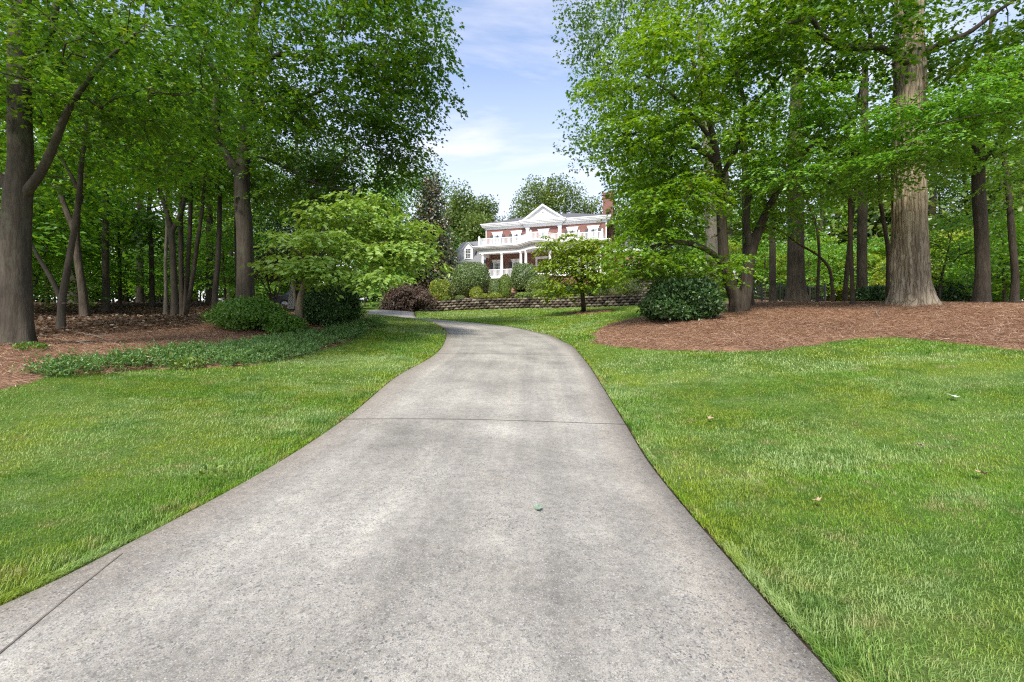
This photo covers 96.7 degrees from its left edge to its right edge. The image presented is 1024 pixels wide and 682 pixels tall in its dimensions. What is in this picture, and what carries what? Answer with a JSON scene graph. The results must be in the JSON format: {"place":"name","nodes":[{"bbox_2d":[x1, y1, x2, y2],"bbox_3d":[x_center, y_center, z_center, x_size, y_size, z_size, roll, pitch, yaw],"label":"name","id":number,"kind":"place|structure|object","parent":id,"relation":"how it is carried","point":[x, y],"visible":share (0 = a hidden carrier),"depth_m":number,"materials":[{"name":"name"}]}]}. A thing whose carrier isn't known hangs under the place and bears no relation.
{"place":"outdoors","nodes":[
{"label":"outdoors","id":0,"kind":"place"},
{"bbox_2d":[1,301,294,345],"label":"leaf litter ground","id":1,"kind":"structure","parent":0,"point":[117,323],"depth_m":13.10,"materials":[{"name":"brown plant"}]},
{"bbox_2d":[111,251,170,301],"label":"understory tree","id":2,"kind":"object","parent":1,"relation":"on","point":[156,288],"visible":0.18,"depth_m":35.14,"materials":[{"name":"green plant"}]},
{"bbox_2d":[73,75,253,306],"bbox_3d":[-17.568,-7.494,22.950,7.961,11.944,7.717,0,0,0],"label":"woodland tree","id":3,"kind":"object","parent":1,"relation":"on","point":[152,302],"visible":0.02,"depth_m":22.92,"materials":[{"name":"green plant"}]},
{"bbox_2d":[158,240,234,301],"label":"understory tree","id":4,"kind":"object","parent":1,"relation":"on","point":[201,284],"visible":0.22,"depth_m":33.95,"materials":[{"name":"green plant"}]},
{"bbox_2d":[0,309,837,681],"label":"driveway","id":5,"kind":"structure","parent":0,"point":[398,529],"depth_m":2.45,"materials":[{"name":"concrete"}]},
{"bbox_2d":[378,285,627,309],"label":"planted terrace","id":6,"kind":"structure","parent":0,"point":[512,290],"depth_m":41.23,"materials":[{"name":"green plant"}]},
{"bbox_2d":[403,154,461,303],"bbox_3d":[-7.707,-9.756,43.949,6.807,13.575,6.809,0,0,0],"label":"magnolia tree","id":7,"kind":"object","parent":6,"relation":"on","point":[431,207],"visible":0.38,"depth_m":43.42,"materials":[{"name":"green plant"}]},
{"bbox_2d":[429,279,451,300],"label":"clipped shrub","id":8,"kind":"object","parent":6,"relation":"on","point":[445,286],"visible":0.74,"depth_m":36.91,"materials":[{"name":"green plant"}]},
{"bbox_2d":[451,261,490,297],"bbox_3d":[-3.614,-5.467,40.511,3.639,3.332,3.632,0,0,0],"label":"clipped shrub","id":9,"kind":"object","parent":6,"relation":"on","point":[467,277],"visible":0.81,"depth_m":39.42,"materials":[{"name":"green plant"}]},
{"bbox_2d":[499,273,511,297],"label":"clipped shrub","id":10,"kind":"object","parent":6,"relation":"on","point":[505,286],"visible":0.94,"depth_m":38.64,"materials":[{"name":"green plant"}]},
{"bbox_2d":[510,263,537,290],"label":"clipped shrub","id":11,"kind":"object","parent":6,"relation":"on","point":[520,274],"visible":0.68,"depth_m":40.51,"materials":[{"name":"green plant"}]},
{"bbox_2d":[525,274,548,296],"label":"clipped shrub","id":12,"kind":"object","parent":6,"relation":"on","point":[532,281],"visible":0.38,"depth_m":38.66,"materials":[{"name":"green plant"}]},
{"bbox_2d":[620,278,642,297],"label":"clipped shrub","id":13,"kind":"object","parent":6,"relation":"on","point":[636,290],"visible":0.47,"depth_m":35.42,"materials":[{"name":"green plant"}]},
{"bbox_2d":[0,282,1023,681],"bbox_3d":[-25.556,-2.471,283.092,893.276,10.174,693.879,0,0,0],"label":"lawn","id":14,"kind":"structure","parent":0,"point":[734,466],"depth_m":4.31,"materials":[{"name":"green plant"}]},
{"bbox_2d":[0,0,185,253],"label":"background tree","id":15,"kind":"object","parent":14,"relation":"on","point":[105,219],"visible":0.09,"depth_m":19.39,"materials":[{"name":"green plant"}]},
{"bbox_2d":[0,0,197,302],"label":"background tree","id":16,"kind":"object","parent":14,"relation":"on","point":[71,276],"visible":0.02,"depth_m":27.70,"materials":[{"name":"green plant"}]},
{"bbox_2d":[85,72,231,301],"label":"background tree","id":17,"kind":"object","parent":14,"relation":"on","point":[140,295],"visible":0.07,"depth_m":32.84,"materials":[{"name":"green plant"}]},
{"bbox_2d":[113,238,205,291],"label":"understory tree","id":18,"kind":"object","parent":14,"relation":"on","point":[155,262],"visible":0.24,"depth_m":33.55,"materials":[{"name":"green plant"}]},
{"bbox_2d":[0,318,380,388],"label":"pine straw bed","id":19,"kind":"object","parent":14,"relation":"on","point":[36,379],"visible":0.03,"depth_m":9.31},
{"bbox_2d":[11,341,51,350],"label":"young plant","id":20,"kind":"object","parent":19,"relation":"on","point":[18,345],"visible":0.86,"depth_m":8.53,"materials":[{"name":"green plant"}]},
{"bbox_2d":[0,129,123,261],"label":"understory tree","id":21,"kind":"object","parent":19,"relation":"on","point":[59,226],"visible":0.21,"depth_m":16.76,"materials":[{"name":"green plant"}]},
{"bbox_2d":[32,234,110,307],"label":"understory tree","id":22,"kind":"object","parent":19,"relation":"on","point":[57,262],"visible":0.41,"depth_m":18.34,"materials":[{"name":"green plant"}]},
{"bbox_2d":[32,193,133,305],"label":"understory tree","id":23,"kind":"object","parent":19,"relation":"on","point":[92,259],"visible":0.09,"depth_m":22.11,"materials":[{"name":"green plant"}]},
{"bbox_2d":[32,226,157,308],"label":"understory tree","id":24,"kind":"object","parent":19,"relation":"on","point":[92,281],"visible":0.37,"depth_m":21.14,"materials":[{"name":"green plant"}]},
{"bbox_2d":[0,52,227,328],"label":"woodland tree","id":25,"kind":"object","parent":19,"relation":"on","point":[61,292],"visible":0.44,"depth_m":12.17,"materials":[{"name":"green plant"}]},
{"bbox_2d":[0,35,228,316],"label":"woodland tree","id":26,"kind":"object","parent":19,"relation":"on","point":[84,306],"visible":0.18,"depth_m":15.05,"materials":[{"name":"green plant"}]},
{"bbox_2d":[0,16,236,311],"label":"woodland tree","id":27,"kind":"object","parent":19,"relation":"on","point":[105,305],"visible":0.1,"depth_m":19.91,"materials":[{"name":"green plant"}]},
{"bbox_2d":[35,182,205,305],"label":"understory tree","id":28,"kind":"object","parent":19,"relation":"on","point":[119,239],"visible":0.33,"depth_m":22.91,"materials":[{"name":"green plant"}]},
{"bbox_2d":[0,0,304,345],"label":"maple tree","id":29,"kind":"object","parent":19,"relation":"on","point":[21,178],"visible":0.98,"depth_m":8.87,"materials":[{"name":"green plant"}]},
{"bbox_2d":[43,91,269,314],"bbox_3d":[-13.951,-5.303,18.258,6.411,9.151,7.008,0,0,42],"label":"woodland tree","id":30,"kind":"object","parent":19,"relation":"on","point":[174,305],"visible":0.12,"depth_m":17.94,"materials":[{"name":"green plant"}]},
{"bbox_2d":[113,136,226,313],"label":"woodland tree","id":31,"kind":"object","parent":19,"relation":"on","point":[165,306],"visible":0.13,"depth_m":19.46,"materials":[{"name":"green plant"}]},
{"bbox_2d":[169,356,204,368],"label":"weed plant","id":32,"kind":"object","parent":19,"relation":"on","point":[190,359],"visible":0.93,"depth_m":8.59,"materials":[{"name":"green plant"}]},
{"bbox_2d":[108,67,269,314],"bbox_3d":[-13.413,-5.915,19.249,5.321,10.233,5.562,0,0,41],"label":"multi stem tree","id":33,"kind":"object","parent":19,"relation":"on","point":[186,285],"visible":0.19,"depth_m":18.52,"materials":[{"name":"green plant"}]},
{"bbox_2d":[7,314,387,377],"bbox_3d":[-5.975,-0.270,12.809,3.004,1.719,12.169,0,0,10],"label":"juniper ground cover","id":34,"kind":"object","parent":19,"relation":"on","point":[270,347],"visible":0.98,"depth_m":9.55,"materials":[{"name":"green plant"}]},
{"bbox_2d":[153,99,283,311],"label":"woodland tree","id":35,"kind":"object","parent":19,"relation":"on","point":[215,290],"visible":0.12,"depth_m":18.93,"materials":[{"name":"green plant"}]},
{"bbox_2d":[167,222,274,300],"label":"understory tree","id":36,"kind":"object","parent":19,"relation":"on","point":[225,272],"visible":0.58,"depth_m":21.87,"materials":[{"name":"green plant"}]},
{"bbox_2d":[199,295,289,330],"bbox_3d":[-7.758,-0.792,13.646,2.569,1.151,2.365,0,0,-44],"label":"azalea shrub","id":37,"kind":"object","parent":19,"relation":"on","point":[246,313],"visible":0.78,"depth_m":13.04,"materials":[{"name":"green plant"}]},
{"bbox_2d":[176,130,326,296],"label":"woodland tree","id":38,"kind":"object","parent":19,"relation":"on","point":[269,207],"visible":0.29,"depth_m":20.07,"materials":[{"name":"green plant"}]},
{"bbox_2d":[65,0,469,303],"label":"maple tree","id":39,"kind":"object","parent":19,"relation":"on","point":[381,72],"visible":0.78,"depth_m":16.16,"materials":[{"name":"green plant"}]},
{"bbox_2d":[262,311,310,334],"bbox_3d":[-6.635,-0.470,13.397,1.254,0.777,1.235,0,0,0],"label":"azalea shrub","id":40,"kind":"object","parent":19,"relation":"on","point":[282,324],"visible":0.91,"depth_m":13.07,"materials":[{"name":"green plant"}]},
{"bbox_2d":[254,238,345,302],"bbox_3d":[-10.657,-3.239,22.884,5.144,3.829,3.026,0,0,0],"label":"crape myrtle","id":41,"kind":"object","parent":19,"relation":"on","point":[267,280],"visible":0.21,"depth_m":22.92,"materials":[{"name":"green plant"}]},
{"bbox_2d":[231,89,371,299],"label":"holly tree","id":42,"kind":"object","parent":19,"relation":"on","point":[269,224],"visible":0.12,"depth_m":23.64,"materials":[{"name":"green plant"}]},
{"bbox_2d":[303,283,365,324],"bbox_3d":[-6.067,-1.219,15.162,2.190,1.555,2.326,0,0,0],"label":"evergreen shrub","id":43,"kind":"object","parent":19,"relation":"on","point":[325,306],"visible":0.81,"depth_m":14.59,"materials":[{"name":"green plant"}]},
{"bbox_2d":[238,185,454,325],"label":"dogwood tree","id":44,"kind":"object","parent":19,"relation":"on","point":[393,244],"visible":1,"depth_m":13.55,"materials":[{"name":"green plant"}]},
{"bbox_2d":[94,49,292,304],"bbox_3d":[-16.170,-8.941,24.639,8.868,14.688,9.069,0,0,-5],"label":"background tree","id":45,"kind":"object","parent":14,"relation":"on","point":[208,217],"visible":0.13,"depth_m":24.00,"materials":[{"name":"green plant"}]},
{"bbox_2d":[170,129,271,301],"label":"background tree","id":46,"kind":"object","parent":14,"relation":"on","point":[223,228],"visible":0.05,"depth_m":44.90,"materials":[{"name":"green plant"}]},
{"bbox_2d":[253,226,317,294],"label":"understory tree","id":47,"kind":"object","parent":14,"relation":"on","point":[263,239],"visible":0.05,"depth_m":38.15,"materials":[{"name":"green plant"}]},
{"bbox_2d":[263,132,372,284],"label":"background tree","id":48,"kind":"object","parent":14,"relation":"on","point":[351,155],"visible":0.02,"depth_m":47.27,"materials":[{"name":"green plant"}]},
{"bbox_2d":[336,154,421,309],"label":"oak tree","id":49,"kind":"object","parent":14,"relation":"on","point":[385,289],"visible":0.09,"depth_m":39.62,"materials":[{"name":"green plant"}]},
{"bbox_2d":[350,169,441,281],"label":"background tree","id":50,"kind":"object","parent":14,"relation":"on","point":[414,179],"visible":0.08,"depth_m":53.93,"materials":[{"name":"green plant"}]},
{"bbox_2d":[379,281,440,311],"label":"japanese maple","id":51,"kind":"object","parent":14,"relation":"on","point":[405,297],"visible":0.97,"depth_m":33.00,"materials":[{"name":"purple plant"}]},
{"bbox_2d":[439,178,484,250],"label":"oak tree","id":52,"kind":"object","parent":14,"relation":"on","point":[459,207],"visible":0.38,"depth_m":72.71,"materials":[{"name":"green plant"}]},
{"bbox_2d":[453,211,492,247],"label":"oak tree","id":53,"kind":"object","parent":14,"relation":"on","point":[473,231],"visible":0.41,"depth_m":68.46,"materials":[{"name":"green plant"}]},
{"bbox_2d":[470,194,500,231],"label":"oak tree","id":54,"kind":"object","parent":14,"relation":"on","point":[492,211],"visible":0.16,"depth_m":79.00,"materials":[{"name":"green plant"}]},
{"bbox_2d":[0,299,1023,386],"bbox_3d":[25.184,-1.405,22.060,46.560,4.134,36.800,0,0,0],"label":"pine straw bed","id":55,"kind":"object","parent":14,"relation":"on","point":[858,335],"visible":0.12,"depth_m":11.39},
{"bbox_2d":[551,0,788,297],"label":"woodland tree","id":56,"kind":"object","parent":55,"relation":"on","point":[587,25],"visible":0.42,"depth_m":24.13,"materials":[{"name":"green plant"}]},
{"bbox_2d":[636,276,727,321],"bbox_3d":[5.275,-1.280,14.271,2.425,1.464,2.344,0,0,0],"label":"evergreen shrub","id":57,"kind":"object","parent":55,"relation":"on","point":[698,299],"visible":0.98,"depth_m":13.55,"materials":[{"name":"green plant"}]},
{"bbox_2d":[566,0,895,313],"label":"maple tree","id":58,"kind":"object","parent":55,"relation":"on","point":[669,135],"visible":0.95,"depth_m":14.19,"materials":[{"name":"green plant"}]},
{"bbox_2d":[674,64,833,304],"bbox_3d":[10.422,-6.334,19.947,6.771,10.122,6.646,0,0,0],"label":"woodland tree","id":59,"kind":"object","parent":55,"relation":"on","point":[744,246],"visible":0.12,"depth_m":18.99,"materials":[{"name":"green plant"}]},
{"bbox_2d":[730,231,821,287],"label":"understory tree","id":60,"kind":"object","parent":55,"relation":"on","point":[782,249],"visible":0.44,"depth_m":36.93,"materials":[{"name":"green plant"}]},
{"bbox_2d":[727,198,834,301],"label":"sapling","id":61,"kind":"object","parent":55,"relation":"on","point":[771,221],"visible":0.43,"depth_m":17.96,"materials":[{"name":"green plant"}]},
{"bbox_2d":[715,84,850,301],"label":"woodland tree","id":62,"kind":"object","parent":55,"relation":"on","point":[772,277],"visible":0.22,"depth_m":24.88,"materials":[{"name":"green plant"}]},
{"bbox_2d":[710,3,891,301],"bbox_3d":[14.153,-9.575,22.071,8.748,15.793,7.601,0,0,0],"label":"woodland tree","id":63,"kind":"object","parent":55,"relation":"on","point":[796,288],"visible":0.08,"depth_m":21.71,"materials":[{"name":"green plant"}]},
{"bbox_2d":[752,177,865,301],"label":"sapling","id":64,"kind":"object","parent":55,"relation":"on","point":[831,210],"visible":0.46,"depth_m":18.95,"materials":[{"name":"green plant"}]},
{"bbox_2d":[779,241,844,298],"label":"understory tree","id":65,"kind":"object","parent":55,"relation":"on","point":[808,262],"visible":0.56,"depth_m":35.62,"materials":[{"name":"green plant"}]},
{"bbox_2d":[805,236,871,300],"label":"understory tree","id":66,"kind":"object","parent":55,"relation":"on","point":[832,248],"visible":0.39,"depth_m":38.20,"materials":[{"name":"green plant"}]},
{"bbox_2d":[813,253,880,300],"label":"understory tree","id":67,"kind":"object","parent":55,"relation":"on","point":[841,268],"visible":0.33,"depth_m":37.33,"materials":[{"name":"green plant"}]},
{"bbox_2d":[682,0,1023,306],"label":"white oak tree","id":68,"kind":"object","parent":55,"relation":"on","point":[913,61],"visible":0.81,"depth_m":13.53,"materials":[{"name":"green plant"}]},
{"bbox_2d":[820,236,890,290],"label":"understory tree","id":69,"kind":"object","parent":55,"relation":"on","point":[875,247],"visible":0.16,"depth_m":38.31,"materials":[{"name":"green plant"}]},
{"bbox_2d":[731,64,995,304],"bbox_3d":[9.252,-4.610,12.689,5.604,7.173,4.784,0,0,0],"label":"beech tree","id":70,"kind":"object","parent":55,"relation":"on","point":[888,155],"visible":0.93,"depth_m":12.69,"materials":[{"name":"green plant"}]},
{"bbox_2d":[778,24,953,289],"bbox_3d":[16.141,-7.752,20.971,7.175,12.542,6.712,0,0,21],"label":"woodland tree","id":71,"kind":"object","parent":55,"relation":"on","point":[862,275],"visible":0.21,"depth_m":20.38,"materials":[{"name":"green plant"}]},
{"bbox_2d":[847,284,885,300],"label":"evergreen shrub","id":72,"kind":"object","parent":55,"relation":"on","point":[873,293],"visible":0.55,"depth_m":16.72,"materials":[{"name":"green plant"}]},
{"bbox_2d":[798,152,942,301],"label":"sapling","id":73,"kind":"object","parent":55,"relation":"on","point":[845,286],"visible":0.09,"depth_m":18.94,"materials":[{"name":"green plant"}]},
{"bbox_2d":[808,124,944,297],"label":"sapling","id":74,"kind":"object","parent":55,"relation":"on","point":[886,238],"visible":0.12,"depth_m":15.97,"materials":[{"name":"green plant"}]},
{"bbox_2d":[868,258,885,290],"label":"arborvitae","id":75,"kind":"object","parent":55,"relation":"on","point":[880,281],"visible":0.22,"depth_m":27.88,"materials":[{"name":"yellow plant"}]},
{"bbox_2d":[870,211,1019,300],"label":"understory tree","id":76,"kind":"object","parent":55,"relation":"on","point":[949,254],"visible":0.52,"depth_m":19.60,"materials":[{"name":"green plant"}]},
{"bbox_2d":[869,9,1023,302],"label":"woodland tree","id":77,"kind":"object","parent":55,"relation":"on","point":[981,292],"visible":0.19,"depth_m":15.87,"materials":[{"name":"green plant"}]},
{"bbox_2d":[879,44,1023,210],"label":"beech tree","id":78,"kind":"object","parent":55,"relation":"on","point":[997,102],"visible":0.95,"depth_m":10.90,"materials":[{"name":"green plant"}]},
{"bbox_2d":[934,280,972,301],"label":"evergreen shrub","id":79,"kind":"object","parent":55,"relation":"on","point":[962,296],"visible":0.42,"depth_m":20.47,"materials":[{"name":"green plant"}]},
{"bbox_2d":[926,115,1023,302],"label":"woodland tree","id":80,"kind":"object","parent":55,"relation":"on","point":[1009,227],"visible":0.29,"depth_m":18.00,"materials":[{"name":"green plant"}]},
{"bbox_2d":[931,213,1023,301],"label":"understory tree","id":81,"kind":"object","parent":55,"relation":"on","point":[1003,267],"visible":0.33,"depth_m":20.95,"materials":[{"name":"green plant"}]},
{"bbox_2d":[939,235,1023,301],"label":"sunlit shrub","id":82,"kind":"object","parent":55,"relation":"on","point":[996,298],"visible":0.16,"depth_m":23.56,"materials":[{"name":"green plant"}]},
{"bbox_2d":[971,216,1023,293],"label":"understory tree","id":83,"kind":"object","parent":55,"relation":"on","point":[1001,288],"visible":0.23,"depth_m":20.44,"materials":[{"name":"green plant"}]},
{"bbox_2d":[1,126,1023,302],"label":"distant wood","id":84,"kind":"object","parent":14,"relation":"on","point":[886,206],"visible":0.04,"depth_m":42.81,"materials":[{"name":"green plant"}]},
{"bbox_2d":[384,294,646,310],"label":"retaining wall","id":85,"kind":"structure","parent":14,"relation":"on","point":[504,303],"depth_m":35.64,"materials":[{"name":"grey stone"}]},
{"bbox_2d":[507,173,588,219],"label":"oak tree","id":86,"kind":"object","parent":14,"relation":"on","point":[544,195],"visible":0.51,"depth_m":82.27,"materials":[{"name":"green plant"}]},
{"bbox_2d":[449,192,690,284],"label":"brick house","id":87,"kind":"structure","parent":14,"relation":"on","point":[503,247],"depth_m":57.66,"materials":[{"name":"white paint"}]},
{"bbox_2d":[570,195,602,213],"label":"oak tree","id":88,"kind":"object","parent":14,"relation":"on","point":[592,207],"visible":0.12,"depth_m":87.18,"materials":[{"name":"green plant"}]},
{"bbox_2d":[567,310,613,314],"bbox_3d":[4.613,-1.587,26.910,3.900,0.621,3.800,0,0,0],"label":"pine straw bed","id":89,"kind":"object","parent":14,"relation":"on","point":[588,312],"visible":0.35,"depth_m":26.12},
{"bbox_2d":[528,229,634,311],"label":"dogwood tree","id":90,"kind":"object","parent":89,"relation":"on","point":[581,248],"visible":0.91,"depth_m":25.44,"materials":[{"name":"green plant"}]},
{"bbox_2d":[414,312,833,676],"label":"soil edge","id":91,"kind":"structure","parent":14,"relation":"on","point":[808,646],"depth_m":2.75,"materials":[{"name":"brown soil"}]},
{"bbox_2d":[667,156,741,274],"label":"background tree","id":92,"kind":"object","parent":14,"relation":"on","point":[695,235],"visible":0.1,"depth_m":49.12,"materials":[{"name":"green plant"}]},
{"bbox_2d":[683,95,808,289],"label":"background tree","id":93,"kind":"object","parent":14,"relation":"on","point":[726,176],"visible":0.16,"depth_m":47.27,"materials":[{"name":"green plant"}]},
{"bbox_2d":[754,251,810,298],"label":"sunlit understory tree","id":94,"kind":"object","parent":14,"relation":"on","point":[780,265],"visible":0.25,"depth_m":38.96,"materials":[{"name":"green plant"}]},
{"bbox_2d":[753,282,825,300],"bbox_3d":[19.735,-3.472,33.014,6.810,1.671,0.182,0,0,-9],"label":"metal fence","id":95,"kind":"object","parent":14,"relation":"on","point":[761,291],"visible":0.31,"depth_m":32.95,"materials":[{"name":"black metal"}]},
{"bbox_2d":[768,142,876,300],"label":"background tree","id":96,"kind":"object","parent":14,"relation":"on","point":[822,231],"visible":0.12,"depth_m":44.95,"materials":[{"name":"green plant"}]},
{"bbox_2d":[805,248,856,299],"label":"sunlit understory tree","id":97,"kind":"object","parent":14,"relation":"on","point":[832,272],"visible":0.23,"depth_m":38.78,"materials":[{"name":"green plant"}]},
{"bbox_2d":[784,88,890,300],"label":"background tree","id":98,"kind":"object","parent":14,"relation":"on","point":[845,231],"visible":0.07,"depth_m":48.27,"materials":[{"name":"green plant"}]},
{"bbox_2d":[836,175,938,244],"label":"background tree","id":99,"kind":"object","parent":14,"relation":"on","point":[879,220],"visible":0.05,"depth_m":44.24,"materials":[{"name":"green plant"}]},
{"bbox_2d":[846,81,1015,235],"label":"background tree","id":100,"kind":"object","parent":14,"relation":"on","point":[933,211],"visible":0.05,"depth_m":42.65,"materials":[{"name":"green plant"}]},
{"bbox_2d":[930,229,974,281],"bbox_3d":[26.217,-4.323,26.925,4.227,4.427,4.442,0,0,0],"label":"sunlit shrub","id":101,"kind":"object","parent":14,"relation":"on","point":[954,239],"visible":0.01,"depth_m":26.44,"materials":[{"name":"green plant"}]},
{"bbox_2d":[929,141,1023,236],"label":"background tree","id":102,"kind":"object","parent":14,"relation":"on","point":[964,188],"visible":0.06,"depth_m":45.00,"materials":[{"name":"green plant"}]},
{"bbox_2d":[0,0,1023,301],"label":"sky","id":103,"kind":"structure","parent":0,"point":[514,96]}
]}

